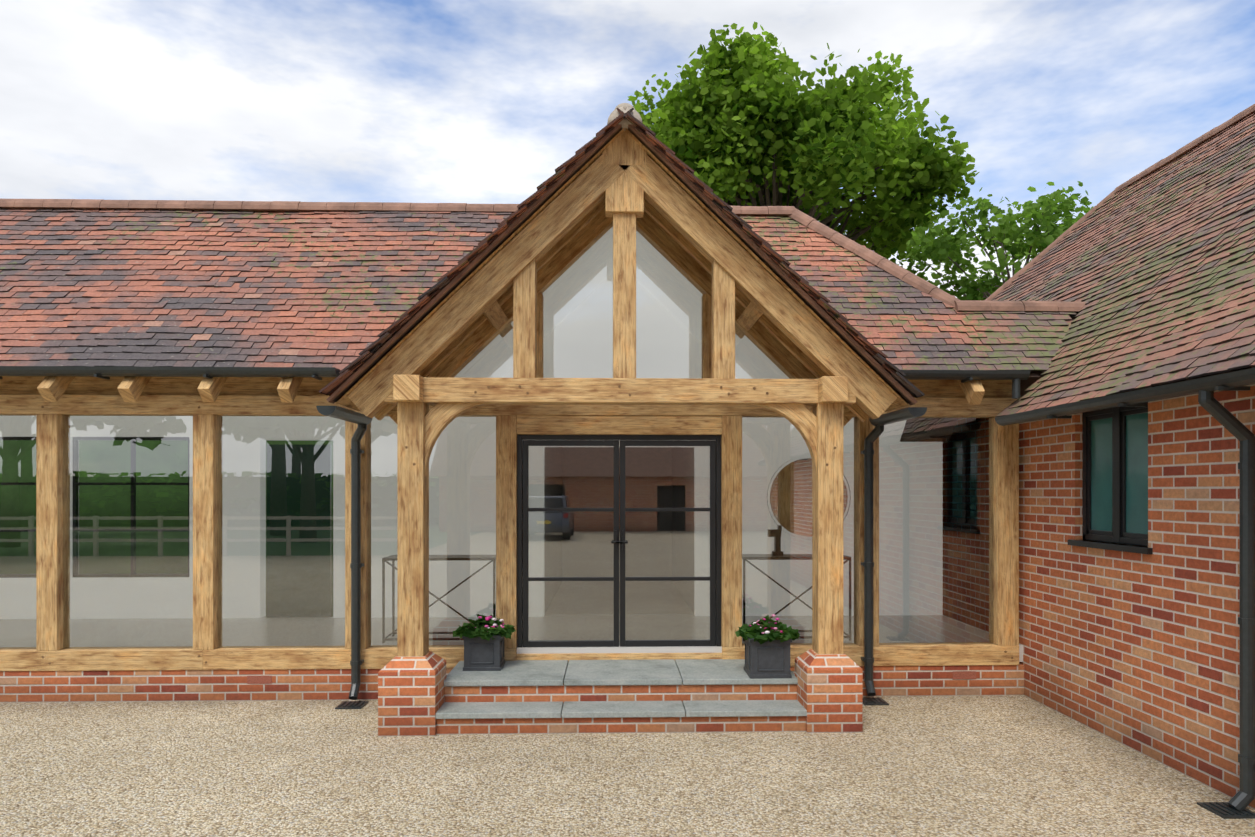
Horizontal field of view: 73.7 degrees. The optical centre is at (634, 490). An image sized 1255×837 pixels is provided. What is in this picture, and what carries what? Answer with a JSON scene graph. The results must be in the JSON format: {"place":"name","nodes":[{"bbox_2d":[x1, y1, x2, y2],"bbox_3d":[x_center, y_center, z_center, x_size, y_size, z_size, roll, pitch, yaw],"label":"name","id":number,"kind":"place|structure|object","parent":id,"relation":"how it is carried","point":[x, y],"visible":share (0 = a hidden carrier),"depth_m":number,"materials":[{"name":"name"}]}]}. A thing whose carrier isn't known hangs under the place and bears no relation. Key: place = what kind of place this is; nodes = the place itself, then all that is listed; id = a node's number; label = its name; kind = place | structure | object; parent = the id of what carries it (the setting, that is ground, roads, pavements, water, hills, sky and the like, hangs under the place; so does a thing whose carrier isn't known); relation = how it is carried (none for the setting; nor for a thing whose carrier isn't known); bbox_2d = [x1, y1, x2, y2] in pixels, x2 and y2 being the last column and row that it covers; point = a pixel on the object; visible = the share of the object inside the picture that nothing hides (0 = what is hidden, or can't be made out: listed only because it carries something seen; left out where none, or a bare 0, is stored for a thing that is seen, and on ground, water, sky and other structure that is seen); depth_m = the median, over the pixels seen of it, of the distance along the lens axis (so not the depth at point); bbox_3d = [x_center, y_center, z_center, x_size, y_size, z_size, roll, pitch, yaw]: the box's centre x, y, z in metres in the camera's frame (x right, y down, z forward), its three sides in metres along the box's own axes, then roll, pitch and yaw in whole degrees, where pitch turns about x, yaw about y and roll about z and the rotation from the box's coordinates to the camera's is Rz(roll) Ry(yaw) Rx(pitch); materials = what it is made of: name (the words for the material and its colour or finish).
{"place":"outdoors","nodes":[
{"label":"outdoors","id":0,"kind":"place"},
{"bbox_2d":[0,440,332,616],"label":"window","id":1,"kind":"structure","parent":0,"point":[19,506],"depth_m":12.14,"materials":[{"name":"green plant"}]},
{"bbox_2d":[545,581,693,615],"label":"hall floor","id":2,"kind":"structure","parent":0,"point":[605,611],"depth_m":10.82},
{"bbox_2d":[545,447,693,611],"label":"hall walls","id":3,"kind":"structure","parent":2,"relation":"on","point":[589,463],"depth_m":12.94,"materials":[{"name":"grey paint"}]},
{"bbox_2d":[0,615,1254,836],"bbox_3d":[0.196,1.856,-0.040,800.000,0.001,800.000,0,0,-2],"label":"ground","id":4,"kind":"structure","parent":0,"point":[1016,765],"depth_m":5.40,"materials":[{"name":"beige gravel"}]},
{"bbox_2d":[0,649,1023,736],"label":"brick","id":5,"kind":"object","parent":4,"relation":"on","point":[412,695],"visible":0.52,"depth_m":6.72,"materials":[{"name":"red brick"}]},
{"bbox_2d":[0,615,1022,661],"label":"interior floor","id":6,"kind":"structure","parent":5,"relation":"on","point":[619,649],"depth_m":8.36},
{"bbox_2d":[0,227,942,618],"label":"interior walls","id":7,"kind":"structure","parent":6,"relation":"on","point":[440,583],"depth_m":9.30,"materials":[{"name":"white paint"}]},
{"bbox_2d":[0,437,188,577],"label":"interior window frames","id":8,"kind":"structure","parent":7,"relation":"in","point":[133,481],"depth_m":9.24,"materials":[{"name":"black metal"}]},
{"bbox_2d":[267,444,330,616],"bbox_3d":[-3.742,0.446,9.322,0.700,1.920,0.040,0,0,-2],"label":"interior door","id":9,"kind":"structure","parent":7,"relation":"in","point":[295,469],"depth_m":9.30,"materials":[{"name":"clear glass"}]},
{"bbox_2d":[0,131,1018,670],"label":"timber frame","id":10,"kind":"object","parent":6,"relation":"on","point":[418,391],"visible":0.79,"depth_m":7.33,"materials":[{"name":"brown wood"}]},
{"bbox_2d":[0,227,993,648],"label":"glass panes","id":11,"kind":"object","parent":10,"relation":"on","point":[446,563],"visible":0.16,"depth_m":7.50,"materials":[{"name":"clear glass"}]},
{"bbox_2d":[41,385,1012,664],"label":"oak pegs","id":12,"kind":"object","parent":10,"relation":"in","point":[527,393],"visible":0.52,"depth_m":6.51,"materials":[{"name":"brown wood"}]},
{"bbox_2d":[517,435,720,646],"bbox_3d":[-0.140,0.476,7.531,1.840,1.960,0.125,0,0,-2],"label":"front door","id":13,"kind":"structure","parent":10,"relation":"attached to","point":[713,442],"depth_m":7.54,"materials":[{"name":"black metal"}]},
{"bbox_2d":[522,440,709,645],"bbox_3d":[-0.141,0.483,7.564,1.750,1.885,0.001,0,0,-2],"label":"door glass","id":14,"kind":"object","parent":13,"relation":"in","point":[608,526],"visible":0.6,"depth_m":7.56,"materials":[{"name":"clear glass"}]},
{"bbox_2d":[336,128,907,411],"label":"verge","id":15,"kind":"structure","parent":10,"relation":"attached to","point":[346,401],"depth_m":6.47,"materials":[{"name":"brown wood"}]},
{"bbox_2d":[607,103,641,130],"bbox_3d":[-0.081,-2.884,6.512,0.270,0.189,0.305,0,0,-2],"label":"ridge tile end","id":16,"kind":"object","parent":10,"relation":"on","point":[624,108],"visible":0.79,"depth_m":6.37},
{"bbox_2d":[382,459,850,642],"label":"consoles","id":17,"kind":"object","parent":6,"relation":"on","point":[746,557],"depth_m":7.84,"materials":[{"name":"black"}]},
{"bbox_2d":[770,458,847,536],"bbox_3d":[1.949,0.076,9.379,0.880,0.880,0.001,0,0,-2],"label":"round mirror","id":18,"kind":"object","parent":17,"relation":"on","point":[795,498],"depth_m":9.37,"materials":[{"name":"brown"}]},
{"bbox_2d":[247,671,975,683],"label":"air bricks","id":19,"kind":"object","parent":5,"relation":"in","point":[268,679],"visible":0.52,"depth_m":7.39,"materials":[{"name":"red brick"}]},
{"bbox_2d":[436,659,806,718],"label":"stone steps","id":20,"kind":"structure","parent":5,"relation":"on","point":[624,672],"depth_m":6.69,"materials":[{"name":"grey stone"}]},
{"bbox_2d":[453,614,515,670],"bbox_3d":[-1.290,1.282,7.176,0.526,0.457,0.526,0,0,-2],"label":"planter","id":21,"kind":"object","parent":20,"relation":"on","point":[480,654],"depth_m":7.02,"materials":[{"name":"grey stone"}]},
{"bbox_2d":[735,614,799,678],"bbox_3d":[1.094,1.264,6.895,0.542,0.493,0.527,0,0,-2],"label":"planter","id":22,"kind":"object","parent":20,"relation":"on","point":[768,660],"depth_m":6.74,"materials":[{"name":"grey stone"}]},
{"bbox_2d":[0,366,1254,818],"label":"gutters","id":23,"kind":"structure","parent":4,"relation":"on","point":[1244,796],"depth_m":6.72,"materials":[{"name":"black metal"}]},
{"bbox_2d":[333,127,1254,441],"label":"roof underside","id":24,"kind":"object","parent":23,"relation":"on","point":[1025,385],"visible":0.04,"depth_m":6.47,"materials":[{"name":"brown wood"}]},
{"bbox_2d":[0,107,1254,432],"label":"roof tiles","id":25,"kind":"object","parent":24,"relation":"on","point":[1154,271],"visible":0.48,"depth_m":7.82,"materials":[{"name":"brown tile"}]},
{"bbox_2d":[0,104,1254,404],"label":"ridge tiles","id":26,"kind":"object","parent":24,"relation":"on","point":[906,276],"visible":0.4,"depth_m":9.03,"materials":[{"name":"brown tile"}]},
{"bbox_2d":[943,384,1254,808],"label":"wing wall","id":27,"kind":"structure","parent":4,"relation":"on","point":[1138,652],"depth_m":5.87,"materials":[{"name":"red brick"}]},
{"bbox_2d":[1068,402,1152,553],"bbox_3d":[3.607,-0.102,6.300,0.150,1.085,1.020,0,0,-2],"label":"window frame","id":28,"kind":"object","parent":27,"relation":"in","point":[1118,534],"visible":0.6,"depth_m":6.31,"materials":[{"name":"black metal"}]},
{"bbox_2d":[1091,412,1147,533],"bbox_3d":[3.652,-0.124,6.301,0.001,1.040,0.920,0,0,-2],"label":"window glass","id":29,"kind":"object","parent":28,"relation":"in","point":[1136,473],"depth_m":6.21,"materials":[{"name":"glass"}]},
{"bbox_2d":[0,0,1254,297],"label":"sky","id":30,"kind":"structure","parent":0,"point":[402,101],"materials":[{"name":"blue"}]},
{"bbox_2d":[593,22,978,268],"bbox_3d":[4.883,-6.907,28.744,12.406,17.524,11.903,0,0,-2],"label":"tree","id":31,"kind":"object","parent":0,"point":[738,96],"depth_m":25.93,"materials":[{"name":"green plant"}]},
{"bbox_2d":[943,418,988,630],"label":"interior brick wall","id":32,"kind":"structure","parent":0,"point":[963,472],"depth_m":8.87,"materials":[{"name":"red brick"}]},
{"bbox_2d":[898,181,1092,300],"bbox_3d":[11.605,-3.612,25.222,7.684,10.935,6.584,0,0,-2],"label":"tree","id":33,"kind":"object","parent":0,"point":[940,249],"depth_m":24.00,"materials":[{"name":"green plant"}]}
]}

